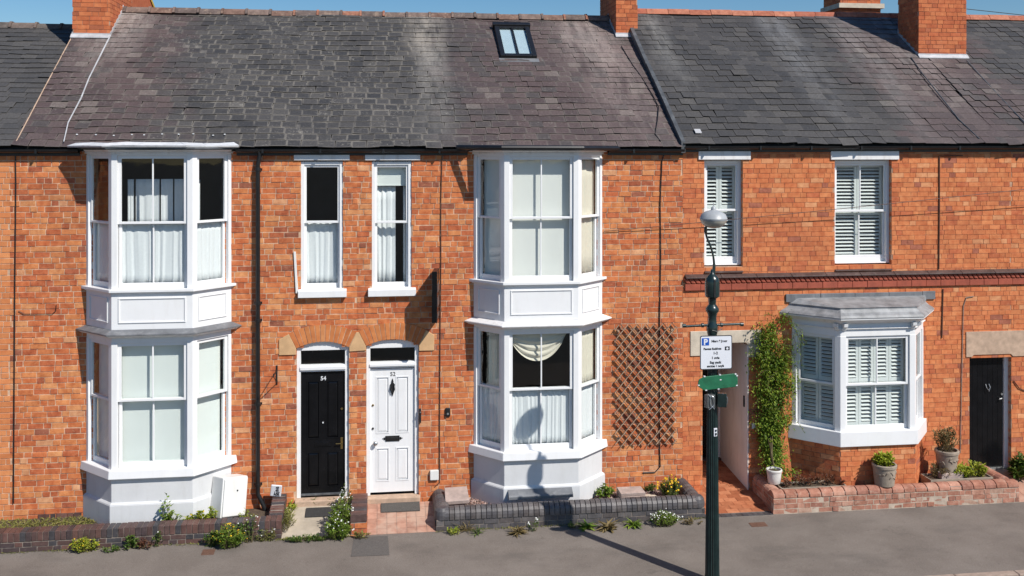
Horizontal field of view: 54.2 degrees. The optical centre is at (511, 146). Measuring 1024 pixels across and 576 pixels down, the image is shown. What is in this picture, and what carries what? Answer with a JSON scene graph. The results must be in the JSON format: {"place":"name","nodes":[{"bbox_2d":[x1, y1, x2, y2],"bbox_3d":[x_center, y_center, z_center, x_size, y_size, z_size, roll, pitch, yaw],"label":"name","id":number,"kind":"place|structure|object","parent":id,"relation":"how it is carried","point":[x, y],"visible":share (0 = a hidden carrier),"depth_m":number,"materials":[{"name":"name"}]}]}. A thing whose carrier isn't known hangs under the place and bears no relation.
{"place":"outdoors","nodes":[
{"label":"outdoors","id":0,"kind":"place"},
{"bbox_2d":[0,508,269,527],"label":"bed soil","id":1,"kind":"structure","parent":0,"point":[260,512],"depth_m":15.39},
{"bbox_2d":[0,515,95,527],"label":"moss and grass","id":2,"kind":"object","parent":1,"relation":"on","point":[78,521],"visible":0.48,"depth_m":15.27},
{"bbox_2d":[158,492,173,519],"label":"tall weed","id":3,"kind":"object","parent":1,"relation":"on","point":[163,507],"visible":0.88,"depth_m":15.09,"materials":[{"name":"green plant"}]},
{"bbox_2d":[184,510,206,519],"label":"weed","id":4,"kind":"object","parent":1,"relation":"on","point":[199,514],"visible":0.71,"depth_m":15.14,"materials":[{"name":"green plant"}]},
{"bbox_2d":[211,474,247,517],"bbox_3d":[-4.401,5.434,15.565,0.381,0.683,0.529,0,0,42],"label":"meter box","id":5,"kind":"object","parent":1,"relation":"on","point":[228,495],"visible":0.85,"depth_m":15.44,"materials":[{"name":"white plastic"}]},
{"bbox_2d":[222,477,247,517],"bbox_3d":[-4.284,5.418,15.469,0.079,0.611,0.488,0,0,42],"label":"box door","id":6,"kind":"structure","parent":5,"relation":"in","point":[234,501],"depth_m":15.45,"materials":[{"name":"white plastic"}]},
{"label":"bed grass","id":7,"kind":"object","parent":1,"relation":"on","visible":0},
{"bbox_2d":[203,506,217,518],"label":"weed","id":8,"kind":"object","parent":7,"relation":"on","point":[210,513],"visible":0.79,"depth_m":15.16,"materials":[{"name":"green plant"}]},
{"bbox_2d":[281,504,350,538],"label":"concrete path","id":9,"kind":"structure","parent":0,"point":[301,525],"depth_m":15.40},
{"bbox_2d":[281,511,296,530],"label":"weed","id":10,"kind":"object","parent":9,"relation":"on","point":[288,518],"visible":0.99,"depth_m":15.35,"materials":[{"name":"green plant"}]},
{"bbox_2d":[305,507,337,517],"bbox_3d":[-2.978,5.751,15.753,0.537,0.066,0.245,0,0,-8],"label":"door mat","id":11,"kind":"object","parent":9,"relation":"on","point":[318,512],"depth_m":15.73,"materials":[{"name":"rubber"}]},
{"bbox_2d":[328,495,353,532],"bbox_3d":[-2.615,5.606,15.256,0.475,0.552,0.498,0,0,-42],"label":"daisy bush","id":12,"kind":"object","parent":9,"relation":"on","point":[342,512],"visible":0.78,"depth_m":15.26,"materials":[{"name":"green plant"}]},
{"bbox_2d":[338,483,352,509],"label":"daisy bush","id":13,"kind":"object","parent":9,"relation":"on","point":[346,499],"visible":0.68,"depth_m":15.78,"materials":[{"name":"green plant"}]},
{"bbox_2d":[367,501,435,534],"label":"tiled path","id":14,"kind":"structure","parent":0,"point":[421,520],"depth_m":15.59,"materials":[{"name":"tile"}]},
{"bbox_2d":[381,502,419,512],"bbox_3d":[-1.779,5.744,15.947,0.616,0.066,0.245,0,0,-8],"label":"door mat","id":15,"kind":"object","parent":14,"relation":"on","point":[400,507],"depth_m":15.93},
{"bbox_2d":[0,502,1023,575],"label":"pavement","id":16,"kind":"structure","parent":0,"point":[941,540],"depth_m":14.64,"materials":[{"name":"asphalt"}]},
{"bbox_2d":[69,537,99,552],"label":"weed","id":17,"kind":"object","parent":16,"relation":"on","point":[80,545],"visible":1,"depth_m":14.56,"materials":[{"name":"yellow plant"}]},
{"bbox_2d":[123,534,139,549],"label":"weed","id":18,"kind":"object","parent":16,"relation":"on","point":[130,541],"visible":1,"depth_m":14.69,"materials":[{"name":"green plant"}]},
{"bbox_2d":[201,549,214,554],"bbox_3d":[-4.431,5.921,14.589,0.178,0.033,0.178,0,0,-8],"label":"service cover","id":19,"kind":"object","parent":16,"relation":"on","point":[208,551],"visible":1,"depth_m":14.57,"materials":[{"name":"metal"}]},
{"bbox_2d":[202,530,217,546],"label":"weed","id":20,"kind":"object","parent":16,"relation":"on","point":[210,538],"visible":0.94,"depth_m":14.78,"materials":[{"name":"green plant"}]},
{"bbox_2d":[212,523,247,548],"bbox_3d":[-4.164,5.732,14.755,0.552,0.377,0.345,0,0,-8],"label":"flowering weed","id":21,"kind":"object","parent":16,"relation":"on","point":[233,537],"visible":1,"depth_m":14.72,"materials":[{"name":"green plant"}]},
{"bbox_2d":[237,516,261,542],"bbox_3d":[-3.911,5.711,14.935,0.388,0.406,0.174,0,0,-31],"label":"daisy weed","id":22,"kind":"object","parent":16,"relation":"on","point":[249,532],"visible":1,"depth_m":14.92,"materials":[{"name":"green plant"}]},
{"bbox_2d":[256,528,275,541],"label":"weed","id":23,"kind":"object","parent":16,"relation":"on","point":[265,536],"visible":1,"depth_m":14.96,"materials":[{"name":"green plant"}]},
{"bbox_2d":[286,533,328,541],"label":"weed","id":24,"kind":"object","parent":16,"relation":"on","point":[314,537],"visible":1,"depth_m":14.97,"materials":[{"name":"green plant"}]},
{"bbox_2d":[324,518,353,540],"bbox_3d":[-2.613,5.746,15.055,0.482,0.354,0.334,0,0,-8],"label":"daisy bush","id":25,"kind":"object","parent":16,"relation":"on","point":[332,531],"visible":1,"depth_m":15.02,"materials":[{"name":"green plant"}]},
{"bbox_2d":[3,517,705,553],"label":"wall foot weeds","id":26,"kind":"object","parent":16,"relation":"on","point":[696,518],"depth_m":15.03,"materials":[{"name":"green plant"}]},
{"bbox_2d":[351,536,388,555],"bbox_3d":[-2.098,5.913,14.815,0.556,0.029,0.658,0,0,-8],"label":"tarmac patch","id":27,"kind":"object","parent":16,"relation":"on","point":[373,546],"visible":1,"depth_m":14.80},
{"bbox_2d":[506,525,529,537],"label":"rosette weed","id":28,"kind":"object","parent":16,"relation":"on","point":[518,530],"visible":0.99,"depth_m":15.25,"materials":[{"name":"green plant"}]},
{"bbox_2d":[577,519,596,531],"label":"dandelion","id":29,"kind":"object","parent":16,"relation":"on","point":[586,526],"visible":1,"depth_m":15.46,"materials":[{"name":"green plant"}]},
{"bbox_2d":[595,518,618,532],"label":"dandelion","id":30,"kind":"object","parent":16,"relation":"on","point":[608,525],"visible":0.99,"depth_m":15.42,"materials":[{"name":"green plant"}]},
{"bbox_2d":[623,517,643,528],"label":"dandelion","id":31,"kind":"object","parent":16,"relation":"on","point":[635,524],"visible":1,"depth_m":15.54,"materials":[{"name":"green plant"}]},
{"bbox_2d":[648,508,682,526],"bbox_3d":[2.394,5.784,15.606,0.564,0.276,0.321,0,0,-8],"label":"daisy clump","id":32,"kind":"object","parent":16,"relation":"on","point":[671,521],"visible":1,"depth_m":15.57,"materials":[{"name":"green plant"}]},
{"bbox_2d":[682,203,743,575],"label":"street lamp","id":33,"kind":"object","parent":16,"relation":"on","point":[713,217],"visible":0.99,"depth_m":13.69,"materials":[{"name":"metal"}]},
{"bbox_2d":[700,335,731,369],"bbox_3d":[2.783,2.806,13.665,0.455,0.464,0.046,0,0,-8],"label":"parking sign","id":34,"kind":"object","parent":33,"relation":"attached to","point":[715,351],"visible":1,"depth_m":13.64,"materials":[{"name":"metal"}]},
{"bbox_2d":[704,392,727,409],"bbox_3d":[2.788,3.466,13.649,0.319,0.218,0.123,0,0,-8],"label":"pole bracket","id":35,"kind":"object","parent":33,"relation":"attached to","point":[709,400],"visible":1,"depth_m":13.62,"materials":[{"name":"grey metal"}]},
{"bbox_2d":[697,373,737,390],"bbox_3d":[2.807,3.211,13.669,0.564,0.221,0.063,0,0,-8],"label":"green plate","id":36,"kind":"object","parent":33,"relation":"attached to","point":[718,382],"visible":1,"depth_m":13.64,"materials":[{"name":"paint"}]},
{"bbox_2d":[705,511,773,518],"bbox_3d":[3.623,5.943,16.012,1.130,0.114,0.138,0,0,-8],"label":"passage edging","id":37,"kind":"object","parent":16,"relation":"on","point":[768,513],"visible":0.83,"depth_m":16.01,"materials":[{"name":"brick"}]},
{"bbox_2d":[749,522,767,526],"bbox_3d":[3.855,5.923,15.656,0.259,0.032,0.152,0,0,-8],"label":"service cover","id":38,"kind":"object","parent":16,"relation":"on","point":[758,524],"visible":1,"depth_m":15.65,"materials":[{"name":"metal"}]},
{"bbox_2d":[0,0,1023,23],"label":"sky","id":39,"kind":"structure","parent":0,"point":[17,11],"materials":[{"name":"blue"}]},
{"bbox_2d":[465,488,678,504],"bbox_3d":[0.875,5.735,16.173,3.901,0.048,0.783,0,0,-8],"label":"gravel","id":40,"kind":"structure","parent":0,"point":[657,493],"depth_m":16.38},
{"bbox_2d":[444,486,468,505],"bbox_3d":[-0.885,5.616,15.937,0.380,0.288,0.367,0,0,-8],"label":"stone slab","id":41,"kind":"object","parent":40,"relation":"on","point":[456,496],"depth_m":15.88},
{"bbox_2d":[596,483,614,497],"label":"garden plant","id":42,"kind":"object","parent":40,"relation":"on","point":[608,491],"visible":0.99,"depth_m":16.35,"materials":[{"name":"green plant"}]},
{"bbox_2d":[616,486,645,497],"bbox_3d":[1.933,5.668,16.295,0.421,0.172,0.326,0,0,-8],"label":"stone block","id":43,"kind":"object","parent":40,"relation":"on","point":[634,491],"visible":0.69,"depth_m":16.21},
{"bbox_2d":[657,474,681,495],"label":"yellow flowers","id":44,"kind":"object","parent":40,"relation":"on","point":[664,489],"visible":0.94,"depth_m":16.35,"materials":[{"name":"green plant"}]},
{"bbox_2d":[702,460,746,491],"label":"passage inner tiles","id":45,"kind":"object","parent":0,"point":[728,480],"visible":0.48,"depth_m":17.36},
{"bbox_2d":[698,490,769,514],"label":"passage tiles","id":46,"kind":"object","parent":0,"point":[742,501],"visible":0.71,"depth_m":16.45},
{"bbox_2d":[1002,473,1023,501],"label":"path","id":47,"kind":"structure","parent":0,"point":[1021,489],"depth_m":17.14,"materials":[{"name":"tile"}]},
{"bbox_2d":[1007,451,1023,479],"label":"garden plant","id":48,"kind":"object","parent":47,"relation":"on","point":[1017,464],"visible":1,"depth_m":17.30,"materials":[{"name":"green plant"}]},
{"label":"footing","id":49,"kind":"structure","parent":0,"visible":0},
{"bbox_2d":[0,21,72,519],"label":"terraced house","id":50,"kind":"structure","parent":49,"relation":"on","point":[30,54],"depth_m":16.46,"materials":[{"name":"orange brick"}]},
{"bbox_2d":[0,493,286,552],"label":"garden wall","id":51,"kind":"structure","parent":49,"relation":"on","point":[46,538],"depth_m":14.78,"materials":[{"name":"brick"}]},
{"bbox_2d":[270,485,281,496],"bbox_3d":[-3.723,5.426,15.784,0.193,0.212,0.070,0,0,-8],"label":"number tablet","id":52,"kind":"object","parent":51,"relation":"on","point":[276,490],"visible":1,"depth_m":15.77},
{"bbox_2d":[7,0,365,523],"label":"terraced house","id":53,"kind":"structure","parent":49,"relation":"on","point":[246,117],"depth_m":15.92,"materials":[{"name":"orange brick"}]},
{"bbox_2d":[97,223,108,281],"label":"net curtain","id":54,"kind":"object","parent":53,"relation":"attached to","point":[102,251],"visible":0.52,"depth_m":15.49,"materials":[{"name":"white fabric"}]},
{"bbox_2d":[99,344,108,458],"bbox_3d":[-6.236,3.909,15.487,0.526,1.826,0.056,0,0,39],"label":"roller blind","id":55,"kind":"object","parent":53,"relation":"attached to","point":[103,410],"visible":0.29,"depth_m":15.55,"materials":[{"name":"fabric"}]},
{"bbox_2d":[128,179,133,220],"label":"long curtain","id":56,"kind":"object","parent":53,"relation":"attached to","point":[130,199],"visible":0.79,"depth_m":15.55,"materials":[{"name":"white fabric"}]},
{"bbox_2d":[136,179,159,220],"bbox_3d":[-5.676,0.867,15.583,0.357,0.727,0.027,0,0,-8],"label":"long curtain","id":57,"kind":"object","parent":53,"relation":"attached to","point":[143,199],"visible":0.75,"depth_m":15.58,"materials":[{"name":"white fabric"}]},
{"bbox_2d":[122,345,183,461],"bbox_3d":[-5.486,3.909,15.366,0.956,1.826,0.056,0,0,-8],"label":"roller blind","id":58,"kind":"object","parent":53,"relation":"attached to","point":[138,415],"visible":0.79,"depth_m":15.34,"materials":[{"name":"fabric"}]},
{"bbox_2d":[123,224,183,282],"bbox_3d":[-5.479,1.633,15.311,0.976,0.948,0.032,0,0,-8],"label":"net curtain","id":59,"kind":"object","parent":53,"relation":"attached to","point":[138,253],"visible":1,"depth_m":15.31,"materials":[{"name":"white fabric"}]},
{"bbox_2d":[67,142,241,523],"bbox_3d":[-5.515,2.967,15.408,2.594,6.087,0.804,0,0,-8],"label":"bay window","id":60,"kind":"structure","parent":53,"relation":"in","point":[191,312],"depth_m":15.25,"materials":[{"name":"white paint"}]},
{"bbox_2d":[161,179,172,220],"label":"long curtain","id":61,"kind":"object","parent":53,"relation":"attached to","point":[166,199],"visible":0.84,"depth_m":15.62,"materials":[{"name":"white fabric"}]},
{"bbox_2d":[174,179,183,220],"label":"long curtain","id":62,"kind":"object","parent":53,"relation":"attached to","point":[178,199],"visible":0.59,"depth_m":15.64,"materials":[{"name":"white fabric"}]},
{"bbox_2d":[197,340,220,456],"bbox_3d":[-4.799,3.909,15.675,0.056,1.826,0.520,0,0,36],"label":"roller blind","id":63,"kind":"object","parent":53,"relation":"attached to","point":[208,424],"visible":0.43,"depth_m":15.69,"materials":[{"name":"fabric"}]},
{"bbox_2d":[197,221,220,280],"bbox_3d":[-4.755,1.633,15.643,0.027,0.948,0.540,0,0,36],"label":"net curtain","id":64,"kind":"object","parent":53,"relation":"attached to","point":[208,250],"visible":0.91,"depth_m":15.64,"materials":[{"name":"white fabric"}]},
{"bbox_2d":[294,155,349,297],"bbox_3d":[-3.052,1.267,16.071,0.879,2.279,0.235,0,0,-8],"label":"window","id":65,"kind":"structure","parent":53,"relation":"in","point":[308,290],"depth_m":16.06,"materials":[{"name":"white paint"}]},
{"bbox_2d":[307,223,337,282],"bbox_3d":[-3.071,1.724,16.204,0.557,1.032,0.031,0,0,-8],"label":"net curtain","id":66,"kind":"object","parent":53,"relation":"attached to","point":[322,252],"visible":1,"depth_m":16.20,"materials":[{"name":"white fabric"}]},
{"bbox_2d":[301,371,344,495],"bbox_3d":[-3.046,4.621,16.122,0.707,1.975,0.095,0,0,-8],"label":"front door","id":67,"kind":"structure","parent":53,"relation":"in","point":[322,393],"depth_m":16.13,"materials":[{"name":"black paint"}]},
{"bbox_2d":[350,493,367,535],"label":"dividing wall","id":68,"kind":"structure","parent":49,"relation":"on","point":[359,513],"depth_m":15.21,"materials":[{"name":"orange brick"}]},
{"bbox_2d":[352,0,684,503],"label":"terraced house","id":69,"kind":"structure","parent":49,"relation":"on","point":[451,103],"depth_m":16.60,"materials":[{"name":"orange brick"}]},
{"bbox_2d":[377,186,395,281],"bbox_3d":[-2.075,1.437,16.394,0.331,1.685,0.041,0,0,-11],"label":"long curtain","id":70,"kind":"object","parent":69,"relation":"attached to","point":[386,238],"visible":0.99,"depth_m":16.39,"materials":[{"name":"white fabric"}]},
{"bbox_2d":[377,167,405,185],"bbox_3d":[-1.969,0.436,16.355,0.510,0.397,0.056,0,0,-8],"label":"roller blind","id":71,"kind":"object","parent":69,"relation":"attached to","point":[391,176],"visible":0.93,"depth_m":16.33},
{"bbox_2d":[365,155,419,296],"bbox_3d":[-1.936,1.269,16.219,0.886,2.280,0.235,0,0,-8],"label":"window","id":72,"kind":"structure","parent":69,"relation":"in","point":[379,289],"depth_m":16.20,"materials":[{"name":"white paint"}]},
{"bbox_2d":[370,367,414,492],"bbox_3d":[-1.942,4.608,16.255,0.722,2.003,0.121,0,0,-8],"label":"front door","id":73,"kind":"structure","parent":69,"relation":"in","point":[392,390],"depth_m":16.27,"materials":[{"name":"white paint"}]},
{"bbox_2d":[403,186,405,281],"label":"long curtain","id":74,"kind":"object","parent":69,"relation":"attached to","point":[404,234],"visible":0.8,"depth_m":16.43,"materials":[{"name":"white fabric"}]},
{"bbox_2d":[432,268,438,322],"bbox_3d":[-1.220,2.373,16.019,0.088,0.812,0.518,0,0,0],"label":"projecting sign","id":75,"kind":"object","parent":69,"relation":"attached to","point":[435,294],"visible":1,"depth_m":15.76,"materials":[{"name":"metal"}]},
{"bbox_2d":[483,387,499,442],"bbox_3d":[-0.301,4.347,16.245,0.480,0.926,0.028,0,0,41],"label":"net curtain","id":76,"kind":"object","parent":69,"relation":"attached to","point":[491,414],"visible":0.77,"depth_m":16.26,"materials":[{"name":"white fabric"}]},
{"bbox_2d":[484,160,499,274],"bbox_3d":[-0.266,1.131,16.286,0.460,1.949,0.056,0,0,41],"label":"roller blind","id":77,"kind":"object","parent":69,"relation":"attached to","point":[491,226],"visible":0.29,"depth_m":16.32,"materials":[{"name":"fabric"}]},
{"bbox_2d":[489,332,498,385],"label":"long curtain","id":78,"kind":"object","parent":69,"relation":"attached to","point":[493,358],"visible":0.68,"depth_m":16.26,"materials":[{"name":"beige fabric"}]},
{"bbox_2d":[455,145,619,503],"bbox_3d":[0.460,2.988,16.204,2.731,6.043,0.729,0,0,-8],"label":"bay window","id":79,"kind":"structure","parent":69,"relation":"in","point":[506,305],"depth_m":16.06,"materials":[{"name":"white paint"}]},
{"bbox_2d":[513,333,566,360],"bbox_3d":[0.407,3.224,16.131,1.000,0.450,0.060,0,0,-8],"label":"swag pelmet","id":80,"kind":"object","parent":69,"relation":"attached to","point":[527,346],"visible":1,"depth_m":16.13,"materials":[{"name":"beige fabric"}]},
{"bbox_2d":[512,389,568,443],"bbox_3d":[0.458,4.347,16.125,0.991,0.926,0.027,0,0,-8],"label":"net curtain","id":81,"kind":"object","parent":69,"relation":"attached to","point":[526,416],"visible":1,"depth_m":16.12,"materials":[{"name":"white fabric"}]},
{"bbox_2d":[512,160,569,275],"bbox_3d":[0.451,1.131,16.181,0.971,1.949,0.056,0,0,-8],"label":"roller blind","id":82,"kind":"object","parent":69,"relation":"attached to","point":[526,232],"visible":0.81,"depth_m":16.16,"materials":[{"name":"fabric"}]},
{"bbox_2d":[581,384,592,438],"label":"net curtain","id":83,"kind":"object","parent":69,"relation":"attached to","point":[587,411],"visible":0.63,"depth_m":16.50,"materials":[{"name":"white fabric"}]},
{"bbox_2d":[581,159,593,273],"bbox_3d":[1.197,1.151,16.445,0.029,1.909,0.518,0,0,38],"label":"long curtain","id":84,"kind":"object","parent":69,"relation":"attached to","point":[587,209],"visible":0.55,"depth_m":16.51,"materials":[{"name":"beige fabric"}]},
{"bbox_2d":[582,329,592,382],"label":"long curtain","id":85,"kind":"object","parent":69,"relation":"attached to","point":[587,355],"visible":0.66,"depth_m":16.52,"materials":[{"name":"beige fabric"}]},
{"bbox_2d":[614,323,676,446],"bbox_3d":[2.225,3.966,16.702,1.077,2.054,0.068,0,0,-8],"label":"trellis","id":86,"kind":"object","parent":69,"relation":"attached to","point":[671,435],"visible":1,"depth_m":16.68,"materials":[{"name":"wood"}]},
{"bbox_2d":[432,478,704,530],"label":"garden wall","id":87,"kind":"structure","parent":49,"relation":"on","point":[688,501],"depth_m":15.63,"materials":[{"name":"grey brick"}]},
{"bbox_2d":[630,0,1023,491],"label":"terraced house","id":88,"kind":"structure","parent":49,"relation":"on","point":[899,313],"depth_m":17.41,"materials":[{"name":"red brick"}]},
{"bbox_2d":[702,369,720,460],"bbox_3d":[3.421,4.559,18.306,0.792,2.682,0.200,0,0,-8],"label":"passage door","id":89,"kind":"structure","parent":88,"relation":"in","point":[704,372],"depth_m":18.35,"materials":[{"name":"black paint"}]},
{"bbox_2d":[698,151,750,272],"bbox_3d":[3.575,1.101,17.036,0.914,2.056,0.300,0,0,-8],"label":"window","id":90,"kind":"structure","parent":88,"relation":"in","point":[720,160],"depth_m":17.10,"materials":[{"name":"white paint"}]},
{"bbox_2d":[745,311,805,480],"bbox_3d":[4.429,4.181,16.763,1.039,2.860,0.595,0,0,-8],"label":"climbing plant","id":91,"kind":"object","parent":88,"relation":"attached to","point":[773,368],"visible":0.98,"depth_m":16.82,"materials":[{"name":"green plant"}]},
{"bbox_2d":[604,189,1023,231],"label":"overhead cable","id":92,"kind":"object","parent":88,"relation":"attached to","point":[820,210],"visible":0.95,"depth_m":16.99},
{"bbox_2d":[780,291,934,485],"bbox_3d":[6.000,4.234,16.886,2.831,3.453,0.828,0,0,-8],"label":"bay window","id":93,"kind":"structure","parent":88,"relation":"in","point":[842,447],"depth_m":16.76,"materials":[{"name":"white paint"}]},
{"bbox_2d":[830,151,898,270],"bbox_3d":[6.065,1.105,17.365,1.240,2.063,0.300,0,0,-8],"label":"window","id":94,"kind":"structure","parent":88,"relation":"in","point":[844,160],"depth_m":17.45,"materials":[{"name":"white paint"}]},
{"bbox_2d":[969,357,1011,473],"bbox_3d":[8.403,4.768,17.674,0.854,2.264,0.360,0,0,-8],"label":"front door","id":95,"kind":"structure","parent":88,"relation":"in","point":[988,387],"depth_m":17.68,"materials":[{"name":"black paint"}]},
{"bbox_2d":[752,464,1018,514],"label":"garden wall","id":96,"kind":"structure","parent":49,"relation":"on","point":[997,488],"depth_m":16.34,"materials":[{"name":"red brick"}]},
{"bbox_2d":[766,467,781,484],"bbox_3d":[4.327,5.434,16.509,0.262,0.232,0.262,0,0,-8],"label":"flower pot","id":97,"kind":"object","parent":96,"relation":"on","point":[773,476],"visible":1,"depth_m":16.42,"materials":[{"name":"ceramic"}]},
{"bbox_2d":[872,460,896,487],"bbox_3d":[6.122,5.382,16.444,0.399,0.352,0.399,0,0,-8],"label":"flower pot","id":98,"kind":"object","parent":96,"relation":"on","point":[884,477],"visible":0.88,"depth_m":16.30,"materials":[{"name":"stone"}]},
{"bbox_2d":[871,450,895,466],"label":"potted plant","id":99,"kind":"object","parent":98,"relation":"on","point":[882,458],"visible":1,"depth_m":16.40,"materials":[{"name":"green plant"}]},
{"bbox_2d":[889,13,1023,470],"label":"terraced house","id":100,"kind":"structure","parent":49,"relation":"on","point":[995,48],"depth_m":18.77,"materials":[{"name":"red brick"}]},
{"bbox_3d":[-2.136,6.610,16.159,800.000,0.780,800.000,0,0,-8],"label":"ground","id":101,"kind":"structure","parent":0,"visible":0},
{"bbox_2d":[929,570,1023,575],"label":"kerb","id":102,"kind":"structure","parent":101,"relation":"on","point":[1011,573],"depth_m":14.03,"materials":[{"name":"concrete"}]},
{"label":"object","id":103,"kind":"structure","parent":0,"visible":0},
{"bbox_2d":[775,480,846,488],"bbox_3d":[4.936,5.640,16.540,1.128,0.130,0.300,0,0,-8],"label":"planting trough","id":104,"kind":"object","parent":103,"relation":"on","point":[805,486],"visible":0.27,"depth_m":16.54,"materials":[{"name":"stone"}]},
{"bbox_2d":[791,471,806,485],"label":"dead plant","id":105,"kind":"object","parent":104,"relation":"on","point":[800,481],"visible":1,"depth_m":16.53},
{"bbox_2d":[815,473,833,484],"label":"dead plant","id":106,"kind":"object","parent":104,"relation":"on","point":[818,479],"visible":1,"depth_m":16.57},
{"bbox_2d":[930,467,963,478],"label":"plinth block","id":107,"kind":"structure","parent":103,"relation":"on","point":[953,476],"depth_m":16.82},
{"bbox_2d":[934,447,959,472],"bbox_3d":[7.389,5.323,16.995,0.399,0.364,0.399,0,0,-8],"label":"flower pot","id":108,"kind":"object","parent":107,"relation":"on","point":[948,460],"visible":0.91,"depth_m":16.85,"materials":[{"name":"stone"}]},
{"bbox_2d":[931,425,960,451],"bbox_3d":[7.349,4.950,16.979,0.492,0.467,0.462,0,0,40],"label":"potted shrub","id":109,"kind":"object","parent":108,"relation":"on","point":[945,445],"visible":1,"depth_m":16.95,"materials":[{"name":"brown plant"}]},
{"bbox_2d":[920,472,992,482],"bbox_3d":[7.530,5.635,16.943,1.124,0.140,0.340,0,0,-8],"label":"planting trough","id":110,"kind":"object","parent":103,"relation":"on","point":[927,477],"visible":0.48,"depth_m":16.84,"materials":[{"name":"stone"}]},
{"bbox_2d":[929,462,951,477],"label":"trough shrub","id":111,"kind":"object","parent":110,"relation":"on","point":[936,468],"visible":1,"depth_m":16.89,"materials":[{"name":"green plant"}]},
{"bbox_2d":[953,461,973,477],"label":"trough shrub","id":112,"kind":"object","parent":110,"relation":"on","point":[962,468],"visible":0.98,"depth_m":16.89,"materials":[{"name":"green plant"}]},
{"bbox_2d":[959,460,989,476],"bbox_3d":[7.851,5.470,16.980,0.528,0.276,0.318,0,0,-8],"label":"trough shrub","id":113,"kind":"object","parent":110,"relation":"on","point":[982,469],"visible":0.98,"depth_m":16.95,"materials":[{"name":"green plant"}]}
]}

